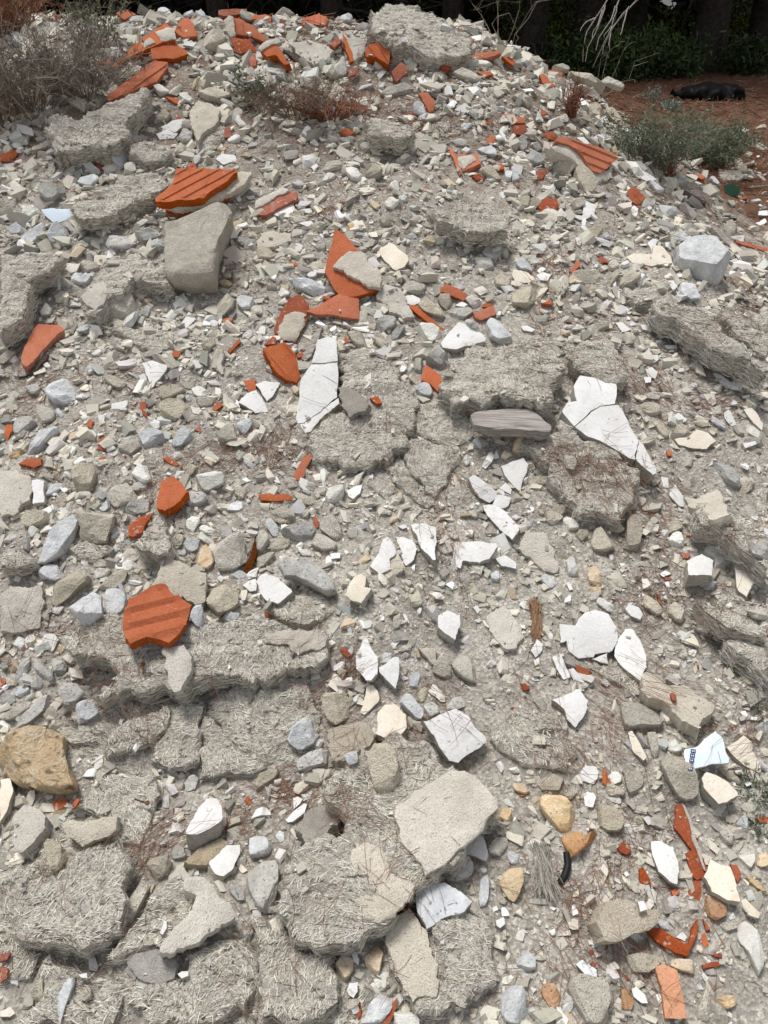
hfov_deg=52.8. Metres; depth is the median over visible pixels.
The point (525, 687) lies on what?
brick fragment
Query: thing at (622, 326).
plaster shard
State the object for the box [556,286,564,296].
concrete lump
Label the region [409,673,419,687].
stone
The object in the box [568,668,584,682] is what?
plaster shard
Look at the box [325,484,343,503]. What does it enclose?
stone
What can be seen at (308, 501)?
concrete lump
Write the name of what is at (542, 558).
mortar chunk
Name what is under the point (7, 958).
brick fragment
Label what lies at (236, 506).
stone
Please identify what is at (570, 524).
stone
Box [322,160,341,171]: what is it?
concrete lump
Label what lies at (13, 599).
mortar chunk
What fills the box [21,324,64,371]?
brick fragment
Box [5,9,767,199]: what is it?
needle litter
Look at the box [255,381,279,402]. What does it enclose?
plaster shard
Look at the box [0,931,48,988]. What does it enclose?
fibre board
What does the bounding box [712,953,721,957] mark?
brick fragment
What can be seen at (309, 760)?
stone
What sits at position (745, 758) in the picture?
plaster shard
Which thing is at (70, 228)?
stone
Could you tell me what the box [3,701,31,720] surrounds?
concrete lump
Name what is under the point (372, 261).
plaster shard
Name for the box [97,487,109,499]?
stone
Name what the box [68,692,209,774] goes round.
fibre board
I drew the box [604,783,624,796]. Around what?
concrete lump
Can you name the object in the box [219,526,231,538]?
stone
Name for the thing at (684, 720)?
mortar chunk
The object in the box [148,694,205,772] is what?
chunk
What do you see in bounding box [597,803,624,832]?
concrete lump
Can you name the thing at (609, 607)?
stone
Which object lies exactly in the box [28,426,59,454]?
stone
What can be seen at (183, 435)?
stone
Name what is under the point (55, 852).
concrete lump
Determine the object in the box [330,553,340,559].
plaster shard
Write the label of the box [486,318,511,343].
stone
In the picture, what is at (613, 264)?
concrete lump
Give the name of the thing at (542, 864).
fibre tuft
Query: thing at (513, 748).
fibre board
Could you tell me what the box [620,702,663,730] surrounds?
concrete lump
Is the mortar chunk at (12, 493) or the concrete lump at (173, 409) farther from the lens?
the concrete lump at (173, 409)
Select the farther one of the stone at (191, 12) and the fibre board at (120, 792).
the stone at (191, 12)
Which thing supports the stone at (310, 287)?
on the ground at (752, 999)
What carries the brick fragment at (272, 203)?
on the ground at (752, 999)
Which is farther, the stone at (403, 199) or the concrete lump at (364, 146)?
the concrete lump at (364, 146)
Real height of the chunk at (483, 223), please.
0.142 m
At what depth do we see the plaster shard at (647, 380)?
2.48 m
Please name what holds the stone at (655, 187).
on the ground at (752, 999)
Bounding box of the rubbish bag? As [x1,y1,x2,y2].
[670,81,745,100]
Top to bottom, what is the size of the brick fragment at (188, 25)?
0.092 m
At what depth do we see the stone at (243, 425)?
2.36 m
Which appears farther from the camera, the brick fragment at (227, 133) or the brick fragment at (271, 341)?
the brick fragment at (227, 133)
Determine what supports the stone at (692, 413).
on the ground at (752, 999)
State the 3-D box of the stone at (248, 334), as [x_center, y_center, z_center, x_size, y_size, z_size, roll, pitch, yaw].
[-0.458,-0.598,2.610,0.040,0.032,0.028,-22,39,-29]
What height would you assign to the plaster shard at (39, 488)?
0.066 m
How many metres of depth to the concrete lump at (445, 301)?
2.67 m
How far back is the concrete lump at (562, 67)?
4.27 m
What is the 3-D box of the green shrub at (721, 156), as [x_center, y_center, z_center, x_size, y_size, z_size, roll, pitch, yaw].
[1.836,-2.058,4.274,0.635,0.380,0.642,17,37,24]
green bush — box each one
[232,0,319,15]
[363,0,442,20]
[535,14,644,79]
[560,7,691,83]
[617,0,695,47]
[628,22,725,81]
[707,24,767,76]
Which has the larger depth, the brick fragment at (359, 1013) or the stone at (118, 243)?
the stone at (118, 243)
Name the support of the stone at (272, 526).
on the ground at (752, 999)
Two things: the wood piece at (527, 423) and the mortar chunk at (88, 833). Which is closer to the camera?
the mortar chunk at (88, 833)
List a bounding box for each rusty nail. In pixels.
[134,798,149,805]
[141,662,145,673]
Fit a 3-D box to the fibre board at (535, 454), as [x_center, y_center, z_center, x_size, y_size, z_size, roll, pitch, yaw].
[0.584,-0.112,2.257,0.273,0.210,0.375,-20,38,-27]
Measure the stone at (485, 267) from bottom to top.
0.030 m
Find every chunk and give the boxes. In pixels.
[0,470,33,519]
[0,585,45,634]
[12,805,50,858]
[62,816,120,847]
[69,220,81,230]
[113,61,141,81]
[127,948,178,983]
[132,512,177,566]
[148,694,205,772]
[151,558,207,608]
[159,876,234,958]
[162,645,194,694]
[184,837,227,869]
[189,100,220,146]
[256,231,291,249]
[256,586,337,628]
[274,728,499,957]
[291,41,333,67]
[294,805,341,843]
[327,721,376,768]
[329,30,367,64]
[338,387,369,419]
[361,117,416,155]
[376,285,413,320]
[401,437,462,500]
[415,400,475,446]
[418,648,436,665]
[428,199,511,247]
[486,606,523,652]
[512,219,525,232]
[517,531,558,573]
[537,773,563,791]
[565,338,629,395]
[587,898,659,944]
[639,672,714,739]
[684,489,732,529]
[718,169,744,180]
[718,638,767,689]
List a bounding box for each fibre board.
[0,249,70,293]
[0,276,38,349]
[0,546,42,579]
[0,812,157,964]
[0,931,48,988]
[12,836,138,961]
[18,928,259,1023]
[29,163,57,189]
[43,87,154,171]
[55,724,101,749]
[63,613,330,713]
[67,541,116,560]
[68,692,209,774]
[68,770,165,850]
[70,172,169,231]
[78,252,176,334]
[96,322,174,351]
[101,706,172,760]
[103,875,193,970]
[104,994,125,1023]
[126,937,259,1023]
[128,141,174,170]
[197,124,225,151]
[198,711,269,781]
[203,675,306,756]
[245,914,373,1023]
[249,678,322,767]
[256,948,343,1023]
[308,347,420,474]
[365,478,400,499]
[366,3,472,71]
[383,908,471,1022]
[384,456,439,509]
[430,909,500,1013]
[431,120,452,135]
[436,340,566,419]
[488,707,577,776]
[518,420,640,528]
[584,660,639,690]
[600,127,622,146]
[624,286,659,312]
[644,291,767,394]
[687,503,767,587]
[687,591,767,648]
[714,308,767,362]
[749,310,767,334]
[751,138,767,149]
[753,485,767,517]
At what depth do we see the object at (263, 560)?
2.11 m
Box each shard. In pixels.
[0,139,10,144]
[0,778,16,823]
[0,1007,14,1017]
[32,479,47,506]
[42,633,59,651]
[65,263,79,273]
[79,973,87,978]
[88,955,97,971]
[142,361,166,388]
[156,130,177,139]
[160,921,166,935]
[161,118,184,132]
[178,971,188,979]
[186,798,222,849]
[207,845,239,880]
[215,154,236,165]
[238,390,268,414]
[243,579,256,592]
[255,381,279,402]
[256,573,294,606]
[274,204,293,218]
[286,803,308,822]
[293,796,302,809]
[296,337,339,432]
[297,221,312,226]
[311,163,317,170]
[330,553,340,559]
[345,574,372,605]
[347,485,362,501]
[347,982,357,997]
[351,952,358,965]
[356,638,379,682]
[361,685,380,714]
[368,257,380,266]
[369,537,403,577]
[375,704,406,741]
[377,242,408,270]
[379,657,398,689]
[395,537,416,565]
[398,525,406,529]
[399,365,406,373]
[405,295,419,304]
[411,523,436,565]
[415,883,471,931]
[416,77,426,82]
[420,709,486,762]
[436,610,459,644]
[440,322,485,353]
[453,541,497,570]
[455,301,467,307]
[466,835,489,862]
[468,475,496,503]
[472,605,479,613]
[482,505,519,541]
[493,453,498,459]
[493,494,510,509]
[494,917,504,928]
[495,556,515,570]
[499,483,511,494]
[501,458,527,491]
[512,269,537,283]
[521,325,534,332]
[531,639,542,657]
[533,657,538,665]
[536,272,550,282]
[551,653,569,679]
[551,689,587,729]
[558,376,656,484]
[558,610,617,664]
[566,583,572,590]
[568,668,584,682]
[574,201,596,221]
[576,137,589,143]
[576,960,596,976]
[579,766,597,784]
[583,792,595,808]
[614,629,645,682]
[615,322,630,332]
[624,604,642,620]
[626,245,671,266]
[627,731,646,761]
[632,206,637,215]
[632,987,647,1003]
[635,171,656,181]
[636,901,646,913]
[639,324,649,332]
[644,377,650,384]
[645,367,657,378]
[646,239,657,250]
[650,841,678,885]
[652,354,658,364]
[660,571,671,577]
[664,345,676,349]
[668,485,683,507]
[669,280,677,289]
[674,430,715,450]
[675,413,686,423]
[675,931,686,940]
[677,368,684,372]
[683,554,712,586]
[699,772,738,808]
[702,859,739,905]
[709,228,742,249]
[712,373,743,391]
[723,409,735,426]
[724,183,739,196]
[725,735,758,772]
[734,564,753,600]
[741,441,756,449]
[741,899,759,918]
[743,408,762,431]
[754,219,766,225]
[758,210,767,217]
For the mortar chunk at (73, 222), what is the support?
on the ground at (752, 999)
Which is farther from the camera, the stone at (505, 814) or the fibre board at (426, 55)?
the fibre board at (426, 55)
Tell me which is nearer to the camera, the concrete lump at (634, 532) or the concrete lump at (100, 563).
the concrete lump at (100, 563)
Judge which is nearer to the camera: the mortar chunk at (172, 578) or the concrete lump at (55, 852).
the concrete lump at (55, 852)
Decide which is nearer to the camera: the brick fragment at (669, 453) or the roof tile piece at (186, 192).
the brick fragment at (669, 453)
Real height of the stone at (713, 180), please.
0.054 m
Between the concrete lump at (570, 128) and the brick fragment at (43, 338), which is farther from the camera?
the concrete lump at (570, 128)
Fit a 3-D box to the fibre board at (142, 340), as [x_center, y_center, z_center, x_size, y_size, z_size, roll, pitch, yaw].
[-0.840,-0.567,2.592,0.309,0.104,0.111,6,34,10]
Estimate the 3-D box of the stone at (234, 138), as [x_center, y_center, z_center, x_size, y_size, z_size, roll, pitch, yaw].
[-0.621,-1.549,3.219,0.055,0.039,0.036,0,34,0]
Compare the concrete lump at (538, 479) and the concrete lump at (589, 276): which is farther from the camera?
the concrete lump at (589, 276)
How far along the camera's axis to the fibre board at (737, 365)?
2.48 m
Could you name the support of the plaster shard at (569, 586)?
on the ground at (752, 999)
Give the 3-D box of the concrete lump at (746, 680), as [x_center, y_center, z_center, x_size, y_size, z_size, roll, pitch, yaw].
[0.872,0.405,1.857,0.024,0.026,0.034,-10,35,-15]
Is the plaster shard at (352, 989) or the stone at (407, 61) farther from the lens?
the stone at (407, 61)
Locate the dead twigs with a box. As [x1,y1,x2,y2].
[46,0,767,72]
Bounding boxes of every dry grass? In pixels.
[470,0,545,48]
[531,39,656,98]
[555,66,590,118]
[659,158,684,176]
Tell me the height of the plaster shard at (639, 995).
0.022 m
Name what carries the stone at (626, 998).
on the ground at (752, 999)
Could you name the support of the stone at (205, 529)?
on the ground at (752, 999)
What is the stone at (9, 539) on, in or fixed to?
on the ground at (752, 999)
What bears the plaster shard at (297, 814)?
on the ground at (752, 999)
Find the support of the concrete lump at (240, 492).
on the ground at (752, 999)
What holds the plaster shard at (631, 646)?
on the ground at (752, 999)
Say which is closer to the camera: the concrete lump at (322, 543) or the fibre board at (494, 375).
the concrete lump at (322, 543)
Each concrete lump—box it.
[0,350,17,364]
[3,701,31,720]
[5,673,16,686]
[20,510,49,527]
[30,118,44,126]
[31,978,43,1000]
[35,404,55,424]
[44,838,67,872]
[52,573,90,606]
[55,628,66,633]
[56,493,67,507]
[58,93,68,104]
[58,704,70,715]
[71,462,97,491]
[79,512,115,544]
[79,987,91,1000]
[80,260,98,272]
[94,559,105,567]
[100,569,127,589]
[104,374,126,389]
[106,483,137,507]
[109,293,137,320]
[118,439,140,454]
[126,880,150,924]
[147,856,172,882]
[156,110,171,121]
[159,384,185,399]
[159,398,188,420]
[164,202,233,294]
[172,534,184,548]
[174,142,185,156]
[184,463,196,475]
[189,552,195,560]
[196,397,212,406]
[198,87,230,102]
[202,338,214,351]
[203,28,226,51]
[206,585,238,615]
[214,531,247,570]
[216,293,236,317]
[217,424,237,444]
[222,491,233,499]
[234,487,247,498]
[256,247,275,259]
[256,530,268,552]
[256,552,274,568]
[256,769,278,791]
[269,513,291,523]
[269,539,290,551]
[271,506,294,520]
[284,477,298,488]
[291,490,317,506]
[311,534,336,551]
[319,514,342,540]
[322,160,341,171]
[322,692,349,725]
[327,136,337,143]
[345,998,358,1010]
[347,331,365,348]
[359,141,370,150]
[365,163,382,180]
[367,743,400,792]
[372,337,387,347]
[379,213,394,226]
[380,83,412,96]
[393,613,400,628]
[398,647,410,652]
[402,281,426,295]
[402,668,407,674]
[413,358,422,373]
[418,297,445,317]
[418,687,427,702]
[432,655,451,678]
[438,294,452,309]
[451,654,475,683]
[453,67,482,82]
[469,884,475,895]
[478,165,500,180]
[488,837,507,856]
[494,273,510,287]
[496,893,506,904]
[511,287,534,308]
[512,92,531,107]
[516,195,530,205]
[532,695,546,710]
[536,476,546,485]
[545,511,562,524]
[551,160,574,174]
[551,504,566,513]
[552,63,569,73]
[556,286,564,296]
[563,455,577,471]
[565,123,576,132]
[566,973,610,1023]
[567,71,605,96]
[568,935,575,947]
[570,197,585,209]
[572,269,603,283]
[573,164,598,192]
[575,529,587,540]
[586,102,601,118]
[589,223,602,236]
[591,526,613,552]
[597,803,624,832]
[601,76,623,90]
[603,107,623,125]
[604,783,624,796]
[607,259,619,270]
[607,269,619,286]
[610,522,624,533]
[619,271,640,288]
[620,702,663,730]
[621,161,630,170]
[623,222,635,234]
[624,770,643,795]
[625,514,642,551]
[626,952,660,973]
[639,402,661,415]
[643,594,662,615]
[647,732,658,758]
[649,163,662,178]
[652,421,669,437]
[659,755,698,801]
[660,612,667,620]
[663,281,669,290]
[664,521,682,534]
[667,602,684,622]
[674,424,687,435]
[696,986,710,1022]
[712,185,720,194]
[718,769,741,784]
[719,827,734,844]
[719,921,737,931]
[726,219,737,233]
[739,480,751,494]
[741,675,754,685]
[755,124,767,128]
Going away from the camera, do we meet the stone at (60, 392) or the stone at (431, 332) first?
the stone at (60, 392)
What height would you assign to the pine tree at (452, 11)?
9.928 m
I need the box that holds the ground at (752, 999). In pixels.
[0,19,767,1023]
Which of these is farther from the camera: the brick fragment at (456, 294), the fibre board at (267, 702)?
the brick fragment at (456, 294)
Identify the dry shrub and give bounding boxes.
[0,0,65,37]
[0,0,148,128]
[0,1,155,109]
[0,48,68,121]
[226,56,369,121]
[265,74,390,121]
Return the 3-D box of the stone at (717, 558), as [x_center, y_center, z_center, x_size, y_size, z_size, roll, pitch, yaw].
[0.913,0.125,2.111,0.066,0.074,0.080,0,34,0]
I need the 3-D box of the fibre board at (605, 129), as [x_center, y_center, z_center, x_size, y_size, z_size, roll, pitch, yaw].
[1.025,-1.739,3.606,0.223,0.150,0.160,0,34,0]
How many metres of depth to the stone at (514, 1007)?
1.43 m
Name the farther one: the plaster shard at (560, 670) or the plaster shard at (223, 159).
the plaster shard at (223, 159)
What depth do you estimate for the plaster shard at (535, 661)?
1.91 m
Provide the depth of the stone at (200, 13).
3.85 m
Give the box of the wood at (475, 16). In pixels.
[1,0,752,57]
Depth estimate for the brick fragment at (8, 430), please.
2.38 m
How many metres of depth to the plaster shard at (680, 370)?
2.51 m
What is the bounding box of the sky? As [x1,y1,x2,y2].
[487,0,675,30]
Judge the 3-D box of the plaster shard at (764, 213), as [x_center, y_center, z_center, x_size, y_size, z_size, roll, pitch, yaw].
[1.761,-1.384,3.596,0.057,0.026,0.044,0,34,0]
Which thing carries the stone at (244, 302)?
on the ground at (752, 999)
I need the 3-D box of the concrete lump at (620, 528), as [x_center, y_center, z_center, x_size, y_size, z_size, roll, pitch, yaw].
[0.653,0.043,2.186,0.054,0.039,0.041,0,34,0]
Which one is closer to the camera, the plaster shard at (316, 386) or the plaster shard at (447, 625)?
the plaster shard at (447, 625)
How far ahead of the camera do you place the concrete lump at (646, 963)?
1.48 m
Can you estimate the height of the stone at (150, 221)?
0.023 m
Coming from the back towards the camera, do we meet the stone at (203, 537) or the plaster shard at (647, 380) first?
the plaster shard at (647, 380)
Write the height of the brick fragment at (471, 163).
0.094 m
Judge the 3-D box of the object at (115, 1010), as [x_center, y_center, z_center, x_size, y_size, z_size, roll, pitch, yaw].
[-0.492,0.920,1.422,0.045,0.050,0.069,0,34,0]
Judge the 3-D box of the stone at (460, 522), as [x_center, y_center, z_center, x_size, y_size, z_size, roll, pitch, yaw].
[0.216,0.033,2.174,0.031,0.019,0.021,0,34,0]
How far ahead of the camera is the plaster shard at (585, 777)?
1.72 m
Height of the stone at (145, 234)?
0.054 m
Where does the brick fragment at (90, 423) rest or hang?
on the ground at (752, 999)
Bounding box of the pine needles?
[0,7,767,1023]
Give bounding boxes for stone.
[0,725,78,795]
[1,695,15,704]
[4,124,11,129]
[4,534,16,543]
[8,222,23,233]
[9,451,22,458]
[9,980,18,985]
[11,142,22,148]
[13,416,36,434]
[14,685,29,696]
[15,656,30,684]
[16,113,26,118]
[16,695,50,728]
[21,223,45,241]
[22,205,40,217]
[22,534,29,551]
[25,384,40,395]
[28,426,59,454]
[28,525,39,537]
[29,105,44,116]
[31,678,43,689]
[33,658,54,681]
[38,182,65,201]
[38,515,78,564]
[38,564,60,580]
[40,303,52,315]
[43,362,50,368]
[43,378,74,405]
[45,483,64,496]
[46,96,55,105]
[47,221,69,243]
[50,657,67,675]
[55,408,63,418]
[56,644,64,653]
[56,683,85,703]
[57,976,75,1023]
[64,222,75,233]
[68,592,103,626]
[71,272,90,285]
[76,324,90,333]
[76,699,98,724]
[77,174,98,185]
[91,349,101,355]
[95,568,110,577]
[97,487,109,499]
[99,498,109,511]
[103,588,127,615]
[105,235,135,250]
[111,149,128,167]
[116,533,125,542]
[118,22,134,28]
[121,467,128,475]
[122,560,135,570]
[125,498,150,514]
[126,15,142,23]
[128,372,138,378]
[131,134,141,143]
[131,463,151,483]
[133,481,147,490]
[135,227,160,240]
[138,428,164,447]
[140,305,152,317]
[141,349,159,357]
[144,298,151,303]
[146,219,158,224]
[148,212,167,218]
[148,419,160,429]
[151,238,163,252]
[154,84,168,96]
[156,7,171,13]
[170,844,186,859]
[171,426,193,446]
[172,451,182,459]
[179,92,192,102]
[179,128,193,144]
[179,549,186,555]
[183,10,193,17]
[183,537,199,552]
[185,395,191,401]
[185,774,198,791]
[186,516,199,532]
[187,491,206,506]
[190,406,202,414]
[190,604,203,626]
[192,386,208,396]
[195,10,207,19]
[196,471,223,491]
[197,544,213,569]
[198,532,214,544]
[199,525,216,535]
[208,380,220,385]
[217,146,226,151]
[217,575,223,582]
[219,279,232,287]
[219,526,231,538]
[223,611,239,621]
[226,501,243,510]
[227,72,235,81]
[228,134,240,142]
[228,884,245,901]
[232,570,246,579]
[235,115,245,126]
[236,295,254,309]
[237,418,252,434]
[242,330,253,338]
[243,459,255,469]
[246,860,279,913]
[249,836,271,858]
[265,518,278,536]
[273,109,286,117]
[275,831,283,841]
[276,27,284,33]
[276,265,286,272]
[277,558,335,597]
[278,288,289,296]
[281,520,316,541]
[287,718,318,749]
[292,180,304,188]
[292,277,325,296]
[296,748,328,771]
[297,549,313,555]
[299,272,306,276]
[301,126,310,136]
[310,139,318,146]
[315,239,325,250]
[322,172,335,181]
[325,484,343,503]
[334,57,347,77]
[335,955,353,981]
[340,13,352,25]
[340,136,355,142]
[344,751,357,765]
[345,167,361,181]
[347,223,354,229]
[348,647,353,656]
[353,694,358,702]
[355,97,368,106]
[359,84,373,90]
[360,296,370,301]
[362,993,392,1023]
[365,947,382,975]
[373,979,379,988]
[375,315,396,331]
[380,652,393,663]
[384,197,399,209]
[388,180,398,190]
[391,325,404,339]
[394,1009,419,1023]
[398,195,407,202]
[399,693,423,719]
[400,652,409,659]
[403,56,411,65]
[406,232,415,238]
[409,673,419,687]
[412,101,425,115]
[415,382,431,396]
[417,322,440,341]
[420,734,432,742]
[421,222,433,228]
[424,702,438,717]
[426,345,447,369]
[435,237,444,244]
[441,856,473,882]
[446,696,464,710]
[449,307,472,319]
[453,138,467,146]
[457,520,465,525]
[461,123,471,131]
[462,147,470,153]
[462,242,474,250]
[463,454,470,465]
[465,295,481,308]
[465,319,478,329]
[473,437,482,448]
[475,263,494,270]
[477,126,482,134]
[477,145,496,157]
[477,868,486,872]
[478,875,489,907]
[479,60,492,66]
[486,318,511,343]
[488,241,501,247]
[490,571,499,581]
[498,808,511,821]
[499,867,523,901]
[499,986,528,1023]
[500,450,511,459]
[502,975,513,984]
[504,171,511,180]
[506,851,519,864]
[512,169,518,181]
[512,437,524,454]
[513,783,529,794]
[515,930,524,941]
[515,950,535,971]
[516,258,531,272]
[518,134,527,149]
[521,521,532,528]
[524,150,544,165]
[526,838,541,863]
[529,142,542,150]
[538,794,573,832]
[540,983,559,1008]
[541,574,555,588]
[548,633,552,639]
[549,928,555,935]
[558,208,565,218]
[561,831,596,857]
[562,517,579,530]
[565,556,577,575]
[587,566,601,585]
[588,586,601,595]
[594,134,604,143]
[596,597,614,612]
[599,192,612,198]
[601,887,609,897]
[606,796,621,804]
[608,772,621,784]
[612,175,623,184]
[620,988,633,1009]
[638,221,648,231]
[641,198,654,208]
[644,392,659,399]
[648,180,663,194]
[656,994,661,1005]
[657,205,677,217]
[657,920,668,930]
[666,739,681,754]
[667,531,683,547]
[670,958,694,973]
[673,175,687,185]
[673,234,730,285]
[674,232,688,241]
[678,282,699,301]
[688,410,699,417]
[696,983,703,990]
[702,581,716,590]
[704,543,728,569]
[704,895,726,920]
[708,176,719,186]
[710,415,727,430]
[714,463,741,487]
[714,995,735,1009]
[735,815,748,832]
[736,921,763,975]
[738,854,754,868]
[745,877,767,894]
[746,426,759,436]
[749,542,767,559]
[756,852,767,867]
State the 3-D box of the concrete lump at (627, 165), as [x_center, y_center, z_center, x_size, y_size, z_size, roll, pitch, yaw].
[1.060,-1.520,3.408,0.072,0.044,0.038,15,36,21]
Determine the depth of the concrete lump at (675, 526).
2.18 m
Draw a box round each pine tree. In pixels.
[1,0,99,15]
[83,0,194,15]
[206,0,281,17]
[231,0,455,21]
[441,0,523,28]
[470,0,576,63]
[491,0,605,62]
[564,0,604,50]
[622,0,686,41]
[676,0,732,73]
[685,0,752,60]
[717,0,767,68]
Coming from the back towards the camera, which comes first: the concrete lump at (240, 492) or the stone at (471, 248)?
the stone at (471, 248)
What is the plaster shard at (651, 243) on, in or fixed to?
on the ground at (752, 999)
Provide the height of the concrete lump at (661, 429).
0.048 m
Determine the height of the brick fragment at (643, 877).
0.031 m
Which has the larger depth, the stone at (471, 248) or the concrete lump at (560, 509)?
the stone at (471, 248)
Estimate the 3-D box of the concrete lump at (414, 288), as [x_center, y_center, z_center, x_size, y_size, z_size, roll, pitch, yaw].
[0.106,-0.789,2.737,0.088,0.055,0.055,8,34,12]
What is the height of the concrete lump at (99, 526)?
0.105 m
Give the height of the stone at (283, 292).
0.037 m
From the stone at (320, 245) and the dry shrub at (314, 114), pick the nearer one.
the stone at (320, 245)
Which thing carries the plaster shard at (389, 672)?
on the ground at (752, 999)
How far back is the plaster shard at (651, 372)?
2.50 m
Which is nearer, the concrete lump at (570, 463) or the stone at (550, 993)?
the stone at (550, 993)
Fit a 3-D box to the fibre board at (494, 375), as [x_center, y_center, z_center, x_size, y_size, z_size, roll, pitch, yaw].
[0.366,-0.410,2.399,0.412,0.170,0.303,0,34,0]
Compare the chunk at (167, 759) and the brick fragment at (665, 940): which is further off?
the chunk at (167, 759)
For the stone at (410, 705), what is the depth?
1.82 m
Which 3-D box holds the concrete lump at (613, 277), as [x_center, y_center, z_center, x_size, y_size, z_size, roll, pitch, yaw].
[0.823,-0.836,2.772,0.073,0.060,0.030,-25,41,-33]
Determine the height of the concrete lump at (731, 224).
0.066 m
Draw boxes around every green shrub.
[595,85,737,179]
[664,98,767,176]
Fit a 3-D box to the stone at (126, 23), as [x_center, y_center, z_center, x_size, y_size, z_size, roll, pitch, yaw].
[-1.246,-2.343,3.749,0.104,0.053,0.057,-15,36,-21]
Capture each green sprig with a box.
[47,0,151,49]
[63,0,98,19]
[224,55,302,110]
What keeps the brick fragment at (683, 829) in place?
on the ground at (752, 999)
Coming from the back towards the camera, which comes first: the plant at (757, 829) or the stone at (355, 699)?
the stone at (355, 699)
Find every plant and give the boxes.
[635,83,664,102]
[659,96,686,111]
[734,761,767,816]
[742,812,767,843]
[746,689,767,723]
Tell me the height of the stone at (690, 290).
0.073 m
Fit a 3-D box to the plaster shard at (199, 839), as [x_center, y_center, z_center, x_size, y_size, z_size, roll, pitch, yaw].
[-0.379,0.668,1.659,0.072,0.059,0.093,0,34,0]
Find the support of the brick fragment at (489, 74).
on the ground at (752, 999)
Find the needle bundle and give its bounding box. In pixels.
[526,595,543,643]
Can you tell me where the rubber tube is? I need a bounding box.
[558,852,571,884]
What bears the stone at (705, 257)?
on the ground at (752, 999)
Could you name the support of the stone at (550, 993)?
on the ground at (752, 999)
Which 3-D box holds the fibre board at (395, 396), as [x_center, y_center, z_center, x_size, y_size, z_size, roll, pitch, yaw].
[-0.057,-0.318,2.398,0.352,0.253,0.468,0,34,0]
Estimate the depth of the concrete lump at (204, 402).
2.42 m
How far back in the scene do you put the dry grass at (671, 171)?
3.53 m
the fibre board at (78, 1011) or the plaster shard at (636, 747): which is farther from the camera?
the plaster shard at (636, 747)
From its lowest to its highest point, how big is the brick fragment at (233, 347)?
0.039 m
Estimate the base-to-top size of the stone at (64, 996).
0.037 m
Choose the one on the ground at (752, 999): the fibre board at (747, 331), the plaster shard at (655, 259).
the plaster shard at (655, 259)
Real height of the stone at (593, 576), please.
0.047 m
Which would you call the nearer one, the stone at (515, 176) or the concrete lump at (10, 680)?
the concrete lump at (10, 680)
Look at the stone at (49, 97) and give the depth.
3.28 m
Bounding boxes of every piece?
[18,354,48,378]
[107,23,176,76]
[107,60,167,101]
[122,583,191,650]
[155,163,251,217]
[263,342,299,384]
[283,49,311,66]
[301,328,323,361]
[302,13,327,26]
[365,42,390,70]
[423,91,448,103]
[470,409,550,439]
[546,137,617,182]
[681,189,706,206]
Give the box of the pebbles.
[0,11,767,1023]
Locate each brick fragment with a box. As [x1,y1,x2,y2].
[0,150,19,162]
[0,677,5,688]
[0,952,10,962]
[0,966,8,983]
[4,424,12,439]
[19,458,41,468]
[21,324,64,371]
[52,798,68,810]
[72,799,79,808]
[86,419,94,428]
[97,436,106,451]
[115,9,135,21]
[128,513,151,538]
[151,44,187,63]
[156,476,189,516]
[163,457,178,466]
[165,97,178,103]
[175,18,196,39]
[213,402,223,411]
[218,9,246,19]
[224,15,266,43]
[224,128,231,139]
[228,339,239,354]
[232,38,256,55]
[244,379,256,392]
[249,54,256,67]
[251,14,259,21]
[255,187,298,218]
[256,14,271,22]
[258,38,291,70]
[258,494,292,502]
[264,336,275,346]
[274,295,308,343]
[293,454,312,480]
[295,352,303,358]
[306,294,358,320]
[325,229,382,298]
[348,66,358,79]
[357,1004,361,1018]
[370,396,381,405]
[381,997,397,1023]
[391,62,407,84]
[409,305,444,330]
[418,92,433,113]
[421,365,441,392]
[440,65,451,73]
[440,284,467,302]
[449,147,480,176]
[471,174,484,181]
[472,50,499,61]
[473,305,495,321]
[476,71,492,78]
[486,133,495,143]
[494,164,503,172]
[501,56,515,67]
[511,117,524,125]
[512,125,526,136]
[520,683,529,691]
[536,169,547,180]
[536,198,558,211]
[538,74,554,87]
[548,69,562,77]
[569,261,580,273]
[617,842,631,855]
[627,186,645,204]
[638,867,650,886]
[647,919,697,957]
[654,964,686,1018]
[657,594,661,605]
[666,450,671,457]
[670,692,676,702]
[670,889,679,895]
[673,803,705,879]
[680,553,689,559]
[688,881,701,900]
[701,933,707,947]
[701,961,719,969]
[702,919,709,930]
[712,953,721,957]
[729,864,741,882]
[736,241,767,251]
[756,817,767,822]
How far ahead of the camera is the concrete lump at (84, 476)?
2.19 m
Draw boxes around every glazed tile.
[41,208,71,222]
[684,731,728,770]
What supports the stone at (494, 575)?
on the ground at (752, 999)
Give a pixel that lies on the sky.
(667, 2)
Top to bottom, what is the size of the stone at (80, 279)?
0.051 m
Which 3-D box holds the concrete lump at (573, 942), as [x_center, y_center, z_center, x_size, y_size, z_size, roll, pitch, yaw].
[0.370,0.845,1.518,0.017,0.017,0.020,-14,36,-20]
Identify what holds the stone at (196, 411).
on the ground at (752, 999)
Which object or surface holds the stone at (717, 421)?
on the ground at (752, 999)
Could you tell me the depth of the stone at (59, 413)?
2.39 m
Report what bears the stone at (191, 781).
on the ground at (752, 999)
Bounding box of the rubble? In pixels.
[0,3,767,1023]
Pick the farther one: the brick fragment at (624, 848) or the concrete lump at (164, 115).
the concrete lump at (164, 115)
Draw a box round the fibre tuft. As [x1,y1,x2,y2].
[528,840,562,904]
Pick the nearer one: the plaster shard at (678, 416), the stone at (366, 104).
the plaster shard at (678, 416)
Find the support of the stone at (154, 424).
on the ground at (752, 999)

